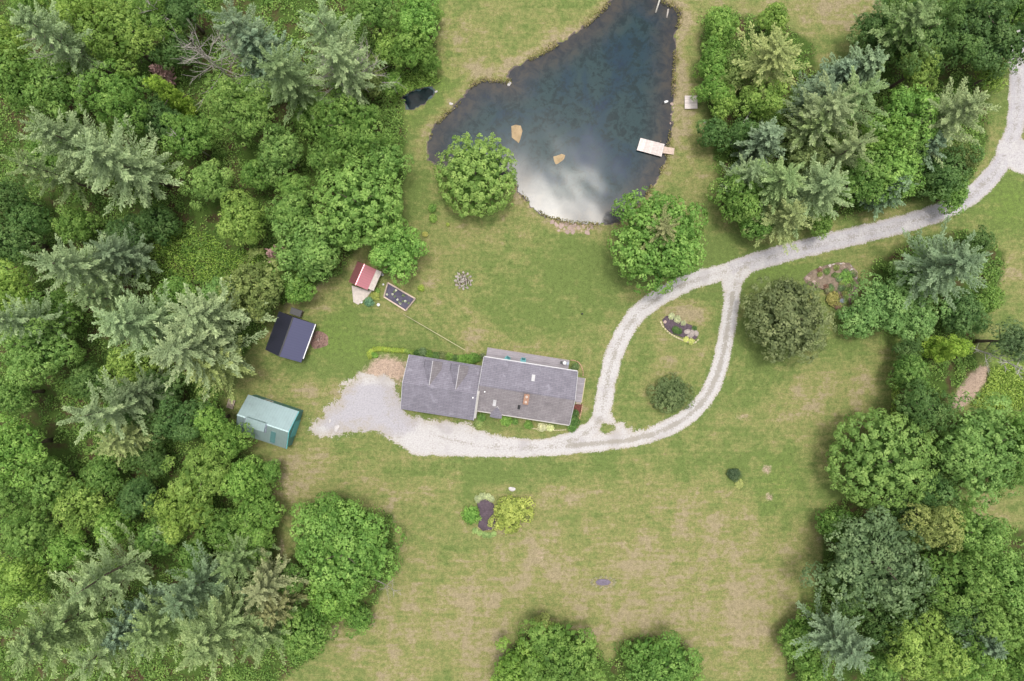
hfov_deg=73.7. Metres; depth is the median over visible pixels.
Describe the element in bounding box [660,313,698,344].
flower bed
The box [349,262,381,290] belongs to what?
garden shed
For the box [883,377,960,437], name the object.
broadleaf tree
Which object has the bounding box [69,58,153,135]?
broadleaf tree
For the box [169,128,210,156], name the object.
dead tree
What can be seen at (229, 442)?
broadleaf tree
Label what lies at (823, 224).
broadleaf tree
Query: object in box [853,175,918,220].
spruce tree
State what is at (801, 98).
pine tree
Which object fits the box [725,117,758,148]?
broadleaf tree
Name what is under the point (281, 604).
pine tree
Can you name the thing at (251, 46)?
spruce tree
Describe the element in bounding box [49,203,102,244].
broadleaf tree
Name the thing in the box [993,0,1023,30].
broadleaf tree
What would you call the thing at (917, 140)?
broadleaf tree
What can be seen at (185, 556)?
broadleaf tree
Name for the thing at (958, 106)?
pine tree
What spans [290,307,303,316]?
wood rack
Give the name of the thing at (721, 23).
broadleaf tree
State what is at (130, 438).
pine tree
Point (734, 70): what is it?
broadleaf tree
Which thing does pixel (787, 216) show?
pine tree
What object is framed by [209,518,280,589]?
pine tree
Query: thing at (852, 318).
sumac
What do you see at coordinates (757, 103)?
broadleaf tree
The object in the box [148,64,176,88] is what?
dead conifer
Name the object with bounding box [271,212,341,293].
broadleaf tree
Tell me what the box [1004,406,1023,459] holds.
broadleaf tree
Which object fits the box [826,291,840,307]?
golden bush
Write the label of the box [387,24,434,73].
broadleaf tree
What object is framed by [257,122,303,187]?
broadleaf tree
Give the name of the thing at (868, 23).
broadleaf tree
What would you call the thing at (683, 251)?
spreading tree
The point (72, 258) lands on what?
pine tree
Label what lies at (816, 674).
broadleaf tree
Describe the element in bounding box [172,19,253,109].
dead tree
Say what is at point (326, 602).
broadleaf tree
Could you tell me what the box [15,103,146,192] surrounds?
pine tree
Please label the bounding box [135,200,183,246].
broadleaf tree
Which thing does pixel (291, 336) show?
metal shed
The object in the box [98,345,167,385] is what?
broadleaf tree
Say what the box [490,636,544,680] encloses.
broadleaf tree
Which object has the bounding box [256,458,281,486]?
broadleaf tree
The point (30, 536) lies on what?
broadleaf tree
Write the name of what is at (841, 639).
pine tree
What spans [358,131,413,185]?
broadleaf tree
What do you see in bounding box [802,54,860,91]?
spruce tree
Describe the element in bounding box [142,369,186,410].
broadleaf tree
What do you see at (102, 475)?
broadleaf tree
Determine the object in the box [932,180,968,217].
broadleaf tree
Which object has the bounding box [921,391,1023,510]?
broadleaf tree
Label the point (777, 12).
broadleaf tree
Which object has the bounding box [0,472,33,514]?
broadleaf tree
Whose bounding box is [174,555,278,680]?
pine tree
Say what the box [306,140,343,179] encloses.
broadleaf tree
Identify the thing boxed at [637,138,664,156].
dock
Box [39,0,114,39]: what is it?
broadleaf tree
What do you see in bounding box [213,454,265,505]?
broadleaf tree
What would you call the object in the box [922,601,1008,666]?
spruce tree
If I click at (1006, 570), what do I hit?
broadleaf tree
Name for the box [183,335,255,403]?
pine tree
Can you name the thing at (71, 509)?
broadleaf tree
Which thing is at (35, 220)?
broadleaf tree
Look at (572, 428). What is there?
garden shrub
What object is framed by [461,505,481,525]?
round shrub
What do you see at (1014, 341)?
broadleaf tree
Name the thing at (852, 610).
broadleaf tree
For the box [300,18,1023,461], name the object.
gravel driveway
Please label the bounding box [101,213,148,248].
broadleaf tree
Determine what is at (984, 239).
broadleaf tree
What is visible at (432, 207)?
shrub
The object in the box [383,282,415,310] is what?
raised bed
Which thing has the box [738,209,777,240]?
broadleaf tree
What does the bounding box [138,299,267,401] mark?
pine tree
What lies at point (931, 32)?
broadleaf tree
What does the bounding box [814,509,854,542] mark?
broadleaf tree
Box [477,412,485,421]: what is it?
garden shrub
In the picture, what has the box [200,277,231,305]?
broadleaf tree
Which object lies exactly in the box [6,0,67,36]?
broadleaf tree
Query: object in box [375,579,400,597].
dead tree
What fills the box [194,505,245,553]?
broadleaf tree
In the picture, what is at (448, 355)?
hedge shrub
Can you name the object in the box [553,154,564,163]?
boulder
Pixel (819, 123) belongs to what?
pine tree
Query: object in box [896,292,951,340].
sumac
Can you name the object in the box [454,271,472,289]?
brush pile
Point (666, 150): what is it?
gangway
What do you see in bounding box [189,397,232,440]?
broadleaf tree
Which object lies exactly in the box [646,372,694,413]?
round shrub
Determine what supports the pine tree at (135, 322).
on the ground at (688, 540)
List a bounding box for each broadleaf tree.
[0,15,32,79]
[0,37,62,116]
[0,174,43,217]
[0,216,48,265]
[0,256,44,325]
[0,310,90,387]
[0,369,44,415]
[0,412,53,489]
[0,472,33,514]
[0,507,61,565]
[0,553,51,612]
[2,200,56,240]
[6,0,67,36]
[20,132,64,182]
[21,454,76,514]
[22,50,91,118]
[26,289,83,334]
[34,527,91,574]
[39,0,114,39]
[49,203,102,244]
[52,474,116,535]
[63,359,115,400]
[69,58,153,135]
[71,449,129,496]
[73,0,170,77]
[92,501,142,549]
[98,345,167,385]
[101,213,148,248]
[108,383,156,428]
[115,474,159,519]
[123,434,174,478]
[128,0,183,40]
[131,93,181,141]
[133,517,176,556]
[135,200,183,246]
[141,481,213,544]
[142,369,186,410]
[142,395,215,443]
[148,27,206,73]
[150,275,199,309]
[152,0,207,34]
[158,112,221,159]
[160,439,231,525]
[169,537,211,579]
[174,158,234,210]
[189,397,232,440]
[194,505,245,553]
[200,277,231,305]
[202,72,282,148]
[203,418,257,462]
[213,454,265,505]
[216,188,265,246]
[216,246,285,323]
[226,515,276,567]
[229,481,286,531]
[238,159,274,190]
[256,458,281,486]
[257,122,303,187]
[264,182,312,239]
[268,558,313,598]
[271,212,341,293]
[273,171,310,198]
[274,598,339,660]
[284,274,317,304]
[288,87,326,144]
[289,497,406,611]
[293,491,360,564]
[305,81,396,164]
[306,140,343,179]
[308,574,360,628]
[326,221,352,247]
[343,0,400,33]
[343,602,374,638]
[353,55,384,97]
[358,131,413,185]
[368,211,429,286]
[372,25,404,67]
[382,72,402,97]
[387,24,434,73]
[393,0,440,43]
[419,47,441,77]
[429,6,444,23]
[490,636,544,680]
[515,618,606,680]
[529,612,555,634]
[620,629,705,680]
[690,64,738,111]
[692,35,730,77]
[695,115,736,152]
[704,4,740,51]
[705,159,774,224]
[710,86,735,120]
[721,46,754,88]
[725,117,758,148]
[732,73,791,121]
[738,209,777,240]
[757,1,789,33]
[776,602,826,670]
[785,137,826,176]
[795,651,832,680]
[798,497,939,626]
[809,206,833,240]
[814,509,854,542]
[817,558,880,626]
[838,150,901,205]
[847,0,901,53]
[853,597,921,655]
[856,649,905,680]
[860,116,913,158]
[861,141,925,205]
[866,84,945,147]
[874,0,982,76]
[879,124,935,165]
[880,606,972,680]
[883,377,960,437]
[885,488,922,522]
[886,351,931,392]
[888,38,941,94]
[891,334,923,360]
[895,558,945,617]
[898,502,967,552]
[909,143,984,204]
[909,463,960,516]
[919,543,1003,616]
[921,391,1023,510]
[925,576,993,649]
[926,628,1007,680]
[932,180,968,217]
[936,287,992,336]
[938,0,1023,80]
[940,591,1023,669]
[947,501,1010,563]
[948,136,981,173]
[964,225,997,254]
[964,542,1023,617]
[972,58,1007,93]
[973,284,1005,312]
[973,316,1023,362]
[982,636,1023,680]
[983,592,1023,647]
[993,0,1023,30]
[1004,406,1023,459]
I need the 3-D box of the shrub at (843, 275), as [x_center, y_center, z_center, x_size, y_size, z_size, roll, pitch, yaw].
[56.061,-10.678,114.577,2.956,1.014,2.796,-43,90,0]
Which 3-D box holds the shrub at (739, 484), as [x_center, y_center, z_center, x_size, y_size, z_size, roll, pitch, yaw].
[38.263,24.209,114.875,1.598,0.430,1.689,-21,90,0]
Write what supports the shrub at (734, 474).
on the ground at (688, 540)
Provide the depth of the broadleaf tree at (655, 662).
108.69 m
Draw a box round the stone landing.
[550,220,592,234]
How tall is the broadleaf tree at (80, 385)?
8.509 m
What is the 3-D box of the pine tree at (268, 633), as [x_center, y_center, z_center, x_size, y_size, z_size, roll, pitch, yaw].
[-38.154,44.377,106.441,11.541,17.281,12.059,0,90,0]
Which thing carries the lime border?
on the ground at (688, 540)
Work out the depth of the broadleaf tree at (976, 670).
102.07 m
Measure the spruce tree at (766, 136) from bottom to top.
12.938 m
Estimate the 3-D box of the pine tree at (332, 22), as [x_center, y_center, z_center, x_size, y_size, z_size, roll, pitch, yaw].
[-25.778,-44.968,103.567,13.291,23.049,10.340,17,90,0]
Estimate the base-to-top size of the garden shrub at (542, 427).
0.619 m
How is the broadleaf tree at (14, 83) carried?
on the ground at (688, 540)
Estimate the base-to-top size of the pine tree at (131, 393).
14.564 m
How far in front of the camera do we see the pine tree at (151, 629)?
100.66 m
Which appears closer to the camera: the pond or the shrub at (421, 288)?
the shrub at (421, 288)
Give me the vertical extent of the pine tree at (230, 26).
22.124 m
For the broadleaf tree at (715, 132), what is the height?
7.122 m
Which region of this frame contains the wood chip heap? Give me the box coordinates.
[310,331,327,348]
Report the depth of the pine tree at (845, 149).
104.46 m
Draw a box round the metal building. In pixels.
[236,394,302,448]
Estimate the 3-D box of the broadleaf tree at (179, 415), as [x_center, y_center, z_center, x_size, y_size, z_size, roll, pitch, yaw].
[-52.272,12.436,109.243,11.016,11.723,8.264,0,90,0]
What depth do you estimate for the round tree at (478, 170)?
107.99 m
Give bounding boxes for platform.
[685,96,696,108]
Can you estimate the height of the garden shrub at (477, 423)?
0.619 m
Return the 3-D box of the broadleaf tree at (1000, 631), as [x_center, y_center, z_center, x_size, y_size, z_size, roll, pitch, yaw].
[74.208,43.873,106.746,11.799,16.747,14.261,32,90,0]
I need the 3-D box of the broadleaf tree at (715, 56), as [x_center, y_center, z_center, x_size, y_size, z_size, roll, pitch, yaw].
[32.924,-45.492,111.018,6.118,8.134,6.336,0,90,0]
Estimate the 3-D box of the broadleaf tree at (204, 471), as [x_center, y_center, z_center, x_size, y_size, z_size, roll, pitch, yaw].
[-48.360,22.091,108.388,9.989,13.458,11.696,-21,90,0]
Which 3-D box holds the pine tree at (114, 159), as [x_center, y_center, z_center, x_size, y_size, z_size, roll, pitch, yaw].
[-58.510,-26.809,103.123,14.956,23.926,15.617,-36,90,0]
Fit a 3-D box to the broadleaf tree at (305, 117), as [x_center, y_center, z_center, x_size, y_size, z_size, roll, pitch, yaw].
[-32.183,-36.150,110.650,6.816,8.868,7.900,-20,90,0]
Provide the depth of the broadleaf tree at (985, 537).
103.53 m
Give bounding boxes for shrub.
[363,296,374,306]
[371,291,379,300]
[413,349,420,355]
[418,284,423,291]
[418,347,427,356]
[422,231,428,236]
[426,350,432,357]
[428,203,436,211]
[429,214,436,222]
[430,352,439,358]
[438,351,446,359]
[444,352,452,360]
[450,354,458,361]
[457,354,466,362]
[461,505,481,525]
[464,353,473,363]
[470,352,480,363]
[473,419,483,428]
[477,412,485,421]
[487,495,535,535]
[500,416,511,426]
[512,418,517,424]
[523,420,533,429]
[537,423,546,431]
[546,424,554,431]
[567,424,577,432]
[570,415,580,426]
[571,363,579,369]
[572,409,578,417]
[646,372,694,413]
[726,468,742,481]
[735,479,743,488]
[836,268,854,285]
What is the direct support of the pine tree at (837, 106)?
on the ground at (688, 540)
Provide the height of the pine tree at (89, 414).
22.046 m
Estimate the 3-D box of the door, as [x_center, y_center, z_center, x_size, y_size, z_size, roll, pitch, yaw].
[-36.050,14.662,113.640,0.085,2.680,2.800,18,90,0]
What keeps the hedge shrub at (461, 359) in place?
on the ground at (688, 540)
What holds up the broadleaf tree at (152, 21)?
on the ground at (688, 540)
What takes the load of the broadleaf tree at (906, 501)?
on the ground at (688, 540)
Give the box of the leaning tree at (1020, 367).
[968,343,1023,377]
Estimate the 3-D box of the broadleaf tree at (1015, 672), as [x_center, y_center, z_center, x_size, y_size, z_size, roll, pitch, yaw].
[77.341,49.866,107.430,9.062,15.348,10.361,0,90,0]
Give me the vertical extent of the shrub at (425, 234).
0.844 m
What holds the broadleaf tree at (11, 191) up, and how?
on the ground at (688, 540)
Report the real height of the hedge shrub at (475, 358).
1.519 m
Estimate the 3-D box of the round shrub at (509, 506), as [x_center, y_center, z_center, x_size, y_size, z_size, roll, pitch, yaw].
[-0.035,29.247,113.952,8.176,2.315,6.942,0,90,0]
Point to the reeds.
(407, 85)
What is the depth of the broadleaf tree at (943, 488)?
108.17 m
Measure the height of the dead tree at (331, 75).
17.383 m
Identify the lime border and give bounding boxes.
[366,346,414,359]
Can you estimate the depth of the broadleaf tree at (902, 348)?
110.14 m
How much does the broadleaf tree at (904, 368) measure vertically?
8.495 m
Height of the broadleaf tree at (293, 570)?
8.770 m
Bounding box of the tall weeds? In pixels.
[970,363,1023,410]
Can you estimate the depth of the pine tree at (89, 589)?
100.63 m
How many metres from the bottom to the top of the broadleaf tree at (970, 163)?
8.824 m
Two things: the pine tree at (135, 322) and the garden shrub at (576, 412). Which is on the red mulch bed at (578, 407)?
the garden shrub at (576, 412)
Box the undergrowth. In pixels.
[0,0,1023,680]
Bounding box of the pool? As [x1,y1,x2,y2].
[403,88,432,109]
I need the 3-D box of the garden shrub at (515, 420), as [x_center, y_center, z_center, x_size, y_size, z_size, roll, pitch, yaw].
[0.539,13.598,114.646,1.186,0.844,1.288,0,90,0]
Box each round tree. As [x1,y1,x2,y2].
[307,152,404,250]
[433,132,517,218]
[739,274,837,363]
[824,407,940,515]
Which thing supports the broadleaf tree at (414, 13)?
on the ground at (688, 540)
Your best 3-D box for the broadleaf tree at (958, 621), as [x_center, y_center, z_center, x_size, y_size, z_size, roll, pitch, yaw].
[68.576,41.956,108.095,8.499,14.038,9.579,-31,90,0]
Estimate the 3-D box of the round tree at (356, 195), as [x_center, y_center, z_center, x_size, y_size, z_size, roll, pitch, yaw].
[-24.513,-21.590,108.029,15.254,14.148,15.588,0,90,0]
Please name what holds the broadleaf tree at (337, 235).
on the ground at (688, 540)
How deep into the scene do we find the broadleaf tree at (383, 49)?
108.33 m
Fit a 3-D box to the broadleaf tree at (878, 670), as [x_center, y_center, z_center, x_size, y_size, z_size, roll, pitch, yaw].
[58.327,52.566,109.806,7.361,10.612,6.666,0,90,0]
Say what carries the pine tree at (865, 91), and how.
on the ground at (688, 540)
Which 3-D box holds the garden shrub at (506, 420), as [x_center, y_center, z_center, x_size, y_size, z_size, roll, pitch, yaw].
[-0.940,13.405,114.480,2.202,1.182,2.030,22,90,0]
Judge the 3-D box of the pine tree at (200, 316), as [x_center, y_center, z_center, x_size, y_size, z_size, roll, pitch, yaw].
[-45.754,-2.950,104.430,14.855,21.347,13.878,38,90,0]
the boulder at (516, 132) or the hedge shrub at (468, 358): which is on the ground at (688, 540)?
the hedge shrub at (468, 358)
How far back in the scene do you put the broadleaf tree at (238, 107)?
102.67 m
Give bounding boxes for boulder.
[511,125,521,142]
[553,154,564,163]
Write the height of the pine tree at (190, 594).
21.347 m
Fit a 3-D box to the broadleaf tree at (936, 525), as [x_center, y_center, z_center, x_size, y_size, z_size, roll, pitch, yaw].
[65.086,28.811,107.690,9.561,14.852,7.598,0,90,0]
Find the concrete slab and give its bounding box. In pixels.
[352,286,371,304]
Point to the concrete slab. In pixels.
(360, 294)
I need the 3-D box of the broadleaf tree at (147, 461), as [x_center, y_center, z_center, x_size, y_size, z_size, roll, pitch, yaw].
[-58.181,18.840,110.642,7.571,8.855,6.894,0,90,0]
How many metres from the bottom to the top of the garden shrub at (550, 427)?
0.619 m
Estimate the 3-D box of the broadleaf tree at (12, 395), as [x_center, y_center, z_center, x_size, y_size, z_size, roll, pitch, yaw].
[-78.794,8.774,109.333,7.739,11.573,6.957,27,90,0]
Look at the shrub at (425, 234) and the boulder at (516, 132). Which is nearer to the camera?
the shrub at (425, 234)
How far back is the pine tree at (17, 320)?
101.30 m
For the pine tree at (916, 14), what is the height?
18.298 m
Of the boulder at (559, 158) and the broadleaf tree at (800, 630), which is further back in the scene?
the boulder at (559, 158)
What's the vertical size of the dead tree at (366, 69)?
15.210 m
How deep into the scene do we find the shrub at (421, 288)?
114.38 m
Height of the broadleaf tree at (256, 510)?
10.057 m
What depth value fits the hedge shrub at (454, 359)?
113.92 m
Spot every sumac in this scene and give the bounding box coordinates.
[834,296,880,338]
[846,269,917,336]
[884,249,941,313]
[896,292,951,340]
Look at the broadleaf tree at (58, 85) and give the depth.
104.75 m
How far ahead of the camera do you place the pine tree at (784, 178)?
102.83 m
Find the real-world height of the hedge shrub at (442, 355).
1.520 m
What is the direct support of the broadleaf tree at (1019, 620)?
on the ground at (688, 540)
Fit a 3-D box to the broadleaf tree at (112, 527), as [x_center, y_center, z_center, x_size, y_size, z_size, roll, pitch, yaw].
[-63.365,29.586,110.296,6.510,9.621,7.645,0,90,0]
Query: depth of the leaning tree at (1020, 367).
107.21 m
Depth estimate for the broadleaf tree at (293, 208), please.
105.60 m
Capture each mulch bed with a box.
[472,492,496,538]
[572,404,582,419]
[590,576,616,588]
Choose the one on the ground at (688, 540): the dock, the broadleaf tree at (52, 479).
the broadleaf tree at (52, 479)
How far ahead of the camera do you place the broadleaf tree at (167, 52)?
107.76 m
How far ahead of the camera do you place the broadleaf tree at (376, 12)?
105.81 m
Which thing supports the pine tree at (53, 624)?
on the ground at (688, 540)
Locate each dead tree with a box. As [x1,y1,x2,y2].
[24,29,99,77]
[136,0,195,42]
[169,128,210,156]
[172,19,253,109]
[210,26,256,86]
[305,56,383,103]
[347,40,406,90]
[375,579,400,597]
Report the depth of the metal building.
110.99 m
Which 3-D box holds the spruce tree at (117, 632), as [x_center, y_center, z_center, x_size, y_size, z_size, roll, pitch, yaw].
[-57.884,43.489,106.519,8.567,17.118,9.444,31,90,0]
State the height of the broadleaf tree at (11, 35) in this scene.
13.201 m
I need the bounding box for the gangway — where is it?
[663,146,673,154]
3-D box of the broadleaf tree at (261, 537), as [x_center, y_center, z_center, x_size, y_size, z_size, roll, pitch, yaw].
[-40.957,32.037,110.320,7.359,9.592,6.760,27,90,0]
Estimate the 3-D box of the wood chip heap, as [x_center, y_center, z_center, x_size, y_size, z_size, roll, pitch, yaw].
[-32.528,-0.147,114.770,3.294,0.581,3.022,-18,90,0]
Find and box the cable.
[403,314,464,349]
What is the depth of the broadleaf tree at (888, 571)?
104.37 m
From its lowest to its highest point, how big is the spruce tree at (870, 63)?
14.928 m
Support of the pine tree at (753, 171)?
on the ground at (688, 540)
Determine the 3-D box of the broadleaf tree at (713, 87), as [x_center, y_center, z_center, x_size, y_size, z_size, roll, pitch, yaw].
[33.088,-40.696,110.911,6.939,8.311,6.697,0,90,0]
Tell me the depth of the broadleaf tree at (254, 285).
107.14 m
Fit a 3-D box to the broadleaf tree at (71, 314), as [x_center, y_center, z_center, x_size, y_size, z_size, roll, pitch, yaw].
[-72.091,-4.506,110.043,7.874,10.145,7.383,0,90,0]
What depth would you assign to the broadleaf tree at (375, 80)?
108.86 m
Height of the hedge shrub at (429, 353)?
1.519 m
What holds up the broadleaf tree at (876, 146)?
on the ground at (688, 540)
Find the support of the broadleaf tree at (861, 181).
on the ground at (688, 540)
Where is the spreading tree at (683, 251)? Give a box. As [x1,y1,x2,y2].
[606,186,708,295]
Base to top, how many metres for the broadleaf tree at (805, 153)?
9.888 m
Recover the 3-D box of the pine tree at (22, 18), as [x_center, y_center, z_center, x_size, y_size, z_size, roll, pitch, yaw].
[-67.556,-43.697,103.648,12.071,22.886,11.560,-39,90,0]
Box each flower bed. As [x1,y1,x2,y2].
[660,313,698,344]
[804,262,858,309]
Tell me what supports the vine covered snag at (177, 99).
on the ground at (688, 540)
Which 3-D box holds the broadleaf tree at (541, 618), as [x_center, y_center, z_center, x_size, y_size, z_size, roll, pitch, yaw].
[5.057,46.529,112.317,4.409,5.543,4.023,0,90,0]
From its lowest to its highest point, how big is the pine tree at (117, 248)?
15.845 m
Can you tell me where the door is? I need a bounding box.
[290,420,299,437]
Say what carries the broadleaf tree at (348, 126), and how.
on the ground at (688, 540)
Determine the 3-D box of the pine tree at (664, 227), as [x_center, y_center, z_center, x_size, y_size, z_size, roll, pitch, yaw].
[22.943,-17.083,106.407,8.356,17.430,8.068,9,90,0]
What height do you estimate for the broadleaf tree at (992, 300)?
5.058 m
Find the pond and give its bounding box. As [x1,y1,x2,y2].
[428,0,679,223]
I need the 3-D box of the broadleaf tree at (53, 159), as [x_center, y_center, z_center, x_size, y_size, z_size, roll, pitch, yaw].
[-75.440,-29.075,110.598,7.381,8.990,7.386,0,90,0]
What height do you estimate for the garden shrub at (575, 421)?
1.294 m
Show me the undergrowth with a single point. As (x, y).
(960, 370)
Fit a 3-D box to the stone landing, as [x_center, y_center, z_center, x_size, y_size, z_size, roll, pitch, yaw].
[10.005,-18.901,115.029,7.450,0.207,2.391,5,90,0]
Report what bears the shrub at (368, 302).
on the ground at (688, 540)
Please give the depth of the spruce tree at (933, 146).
104.62 m
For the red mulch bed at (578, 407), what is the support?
on the ground at (688, 540)
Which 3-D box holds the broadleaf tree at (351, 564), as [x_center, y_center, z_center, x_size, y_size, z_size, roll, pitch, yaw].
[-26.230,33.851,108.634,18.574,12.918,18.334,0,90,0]
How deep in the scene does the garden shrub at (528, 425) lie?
114.38 m
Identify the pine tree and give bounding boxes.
[0,148,100,209]
[0,288,81,355]
[0,555,125,680]
[7,0,112,92]
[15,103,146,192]
[21,228,151,304]
[51,520,163,617]
[56,365,170,446]
[57,113,183,217]
[57,594,150,680]
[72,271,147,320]
[84,222,162,288]
[88,278,186,364]
[91,415,164,465]
[112,365,173,422]
[119,574,211,663]
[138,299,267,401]
[148,539,248,626]
[164,275,278,367]
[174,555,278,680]
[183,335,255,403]
[205,0,304,87]
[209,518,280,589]
[233,547,310,617]
[234,594,304,668]
[244,42,334,125]
[250,573,312,630]
[296,0,386,77]
[309,31,394,104]
[634,201,686,255]
[712,21,810,99]
[719,153,769,196]
[723,153,810,218]
[743,196,820,254]
[776,70,842,120]
[777,151,853,238]
[779,101,837,162]
[782,70,858,151]
[790,590,878,680]
[806,65,889,138]
[815,121,878,175]
[846,0,941,71]
[880,77,999,167]
[893,215,992,310]
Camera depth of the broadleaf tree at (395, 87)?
110.14 m
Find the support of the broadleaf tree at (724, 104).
on the ground at (688, 540)
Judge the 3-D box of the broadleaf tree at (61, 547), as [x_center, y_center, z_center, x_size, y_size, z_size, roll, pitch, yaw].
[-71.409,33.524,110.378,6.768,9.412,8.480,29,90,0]
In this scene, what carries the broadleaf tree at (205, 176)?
on the ground at (688, 540)
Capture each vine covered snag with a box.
[141,73,197,116]
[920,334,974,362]
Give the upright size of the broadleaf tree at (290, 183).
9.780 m
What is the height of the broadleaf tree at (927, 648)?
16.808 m
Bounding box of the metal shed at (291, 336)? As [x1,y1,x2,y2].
[265,311,316,361]
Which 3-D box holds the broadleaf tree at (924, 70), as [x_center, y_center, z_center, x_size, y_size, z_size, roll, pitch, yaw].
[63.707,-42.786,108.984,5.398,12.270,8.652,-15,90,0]
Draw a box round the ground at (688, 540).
[0,0,1023,680]
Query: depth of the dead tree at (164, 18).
103.80 m
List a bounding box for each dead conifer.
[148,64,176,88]
[265,245,286,265]
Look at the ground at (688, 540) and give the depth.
115.03 m
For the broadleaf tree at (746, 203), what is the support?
on the ground at (688, 540)
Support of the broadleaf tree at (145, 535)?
on the ground at (688, 540)
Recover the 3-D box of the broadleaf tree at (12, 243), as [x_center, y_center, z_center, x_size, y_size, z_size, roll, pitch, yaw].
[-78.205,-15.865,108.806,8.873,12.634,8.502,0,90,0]
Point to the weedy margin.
(893, 394)
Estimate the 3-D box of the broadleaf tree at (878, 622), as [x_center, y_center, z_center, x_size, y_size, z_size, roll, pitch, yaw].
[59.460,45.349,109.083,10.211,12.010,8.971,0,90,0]
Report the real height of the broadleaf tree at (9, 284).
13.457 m
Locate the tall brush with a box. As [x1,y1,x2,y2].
[149,228,278,282]
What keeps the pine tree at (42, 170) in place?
on the ground at (688, 540)
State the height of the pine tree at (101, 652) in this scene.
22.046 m
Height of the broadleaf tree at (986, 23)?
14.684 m
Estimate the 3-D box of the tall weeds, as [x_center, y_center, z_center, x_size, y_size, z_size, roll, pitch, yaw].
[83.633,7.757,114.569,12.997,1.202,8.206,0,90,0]
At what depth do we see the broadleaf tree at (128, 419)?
107.34 m
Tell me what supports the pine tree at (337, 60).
on the ground at (688, 540)
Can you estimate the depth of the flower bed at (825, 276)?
114.71 m
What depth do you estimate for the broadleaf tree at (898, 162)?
104.52 m
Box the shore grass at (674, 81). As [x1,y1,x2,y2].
[422,0,683,228]
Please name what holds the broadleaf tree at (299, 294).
on the ground at (688, 540)
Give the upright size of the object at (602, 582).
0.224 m
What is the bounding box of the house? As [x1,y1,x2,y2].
[400,347,585,425]
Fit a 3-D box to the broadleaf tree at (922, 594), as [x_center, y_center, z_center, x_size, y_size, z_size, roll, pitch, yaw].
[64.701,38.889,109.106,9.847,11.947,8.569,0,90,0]
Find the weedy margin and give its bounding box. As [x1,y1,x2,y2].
[890,359,908,415]
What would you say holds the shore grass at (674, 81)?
on the ground at (688, 540)
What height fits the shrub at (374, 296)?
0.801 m
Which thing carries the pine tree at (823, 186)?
on the ground at (688, 540)
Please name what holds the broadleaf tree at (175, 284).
on the ground at (688, 540)
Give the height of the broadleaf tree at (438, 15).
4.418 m
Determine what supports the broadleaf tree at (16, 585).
on the ground at (688, 540)
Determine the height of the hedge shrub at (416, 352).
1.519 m
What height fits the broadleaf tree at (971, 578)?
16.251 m
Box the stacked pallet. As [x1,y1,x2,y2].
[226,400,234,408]
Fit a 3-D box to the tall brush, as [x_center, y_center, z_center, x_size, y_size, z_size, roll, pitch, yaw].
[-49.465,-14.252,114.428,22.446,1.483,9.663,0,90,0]
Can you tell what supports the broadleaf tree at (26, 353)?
on the ground at (688, 540)
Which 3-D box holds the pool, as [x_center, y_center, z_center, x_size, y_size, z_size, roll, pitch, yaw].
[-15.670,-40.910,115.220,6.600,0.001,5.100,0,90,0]
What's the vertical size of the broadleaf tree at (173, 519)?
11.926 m
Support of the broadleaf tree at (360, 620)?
on the ground at (688, 540)
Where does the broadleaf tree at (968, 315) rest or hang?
on the ground at (688, 540)
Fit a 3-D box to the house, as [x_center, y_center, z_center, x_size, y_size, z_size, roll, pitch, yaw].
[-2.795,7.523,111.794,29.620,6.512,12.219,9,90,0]
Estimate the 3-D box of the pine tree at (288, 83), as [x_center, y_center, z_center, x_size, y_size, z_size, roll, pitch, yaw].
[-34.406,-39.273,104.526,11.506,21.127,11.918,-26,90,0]
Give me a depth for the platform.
114.64 m
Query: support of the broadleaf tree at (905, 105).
on the ground at (688, 540)
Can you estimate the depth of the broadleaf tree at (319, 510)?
106.88 m
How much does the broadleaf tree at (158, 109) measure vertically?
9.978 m
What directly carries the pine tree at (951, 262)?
on the ground at (688, 540)
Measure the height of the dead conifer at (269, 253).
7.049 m
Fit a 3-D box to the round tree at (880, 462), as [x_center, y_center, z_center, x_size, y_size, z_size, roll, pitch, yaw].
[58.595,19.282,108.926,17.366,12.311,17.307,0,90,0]
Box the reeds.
[392,69,439,110]
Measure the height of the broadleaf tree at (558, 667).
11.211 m
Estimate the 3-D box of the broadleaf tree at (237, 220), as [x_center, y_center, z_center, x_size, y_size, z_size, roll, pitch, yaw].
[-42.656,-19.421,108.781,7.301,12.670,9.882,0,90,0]
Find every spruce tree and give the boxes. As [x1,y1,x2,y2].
[100,581,185,656]
[226,16,305,96]
[728,116,786,169]
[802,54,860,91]
[817,41,889,93]
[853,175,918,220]
[907,130,952,177]
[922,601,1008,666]
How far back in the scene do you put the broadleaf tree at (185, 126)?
105.72 m
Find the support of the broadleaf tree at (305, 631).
on the ground at (688, 540)
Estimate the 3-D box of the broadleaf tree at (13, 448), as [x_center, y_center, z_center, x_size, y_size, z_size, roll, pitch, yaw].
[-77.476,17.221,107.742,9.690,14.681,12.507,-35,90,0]
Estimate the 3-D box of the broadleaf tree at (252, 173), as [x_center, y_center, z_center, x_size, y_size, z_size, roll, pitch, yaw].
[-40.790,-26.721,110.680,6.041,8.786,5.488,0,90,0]
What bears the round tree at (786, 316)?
on the ground at (688, 540)
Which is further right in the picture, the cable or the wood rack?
the cable
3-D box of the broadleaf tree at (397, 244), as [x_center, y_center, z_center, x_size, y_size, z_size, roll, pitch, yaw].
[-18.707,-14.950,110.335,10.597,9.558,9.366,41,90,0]
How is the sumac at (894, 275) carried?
on the ground at (688, 540)
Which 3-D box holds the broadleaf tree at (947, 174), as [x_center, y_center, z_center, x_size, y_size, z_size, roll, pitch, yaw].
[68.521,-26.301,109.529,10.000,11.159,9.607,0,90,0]

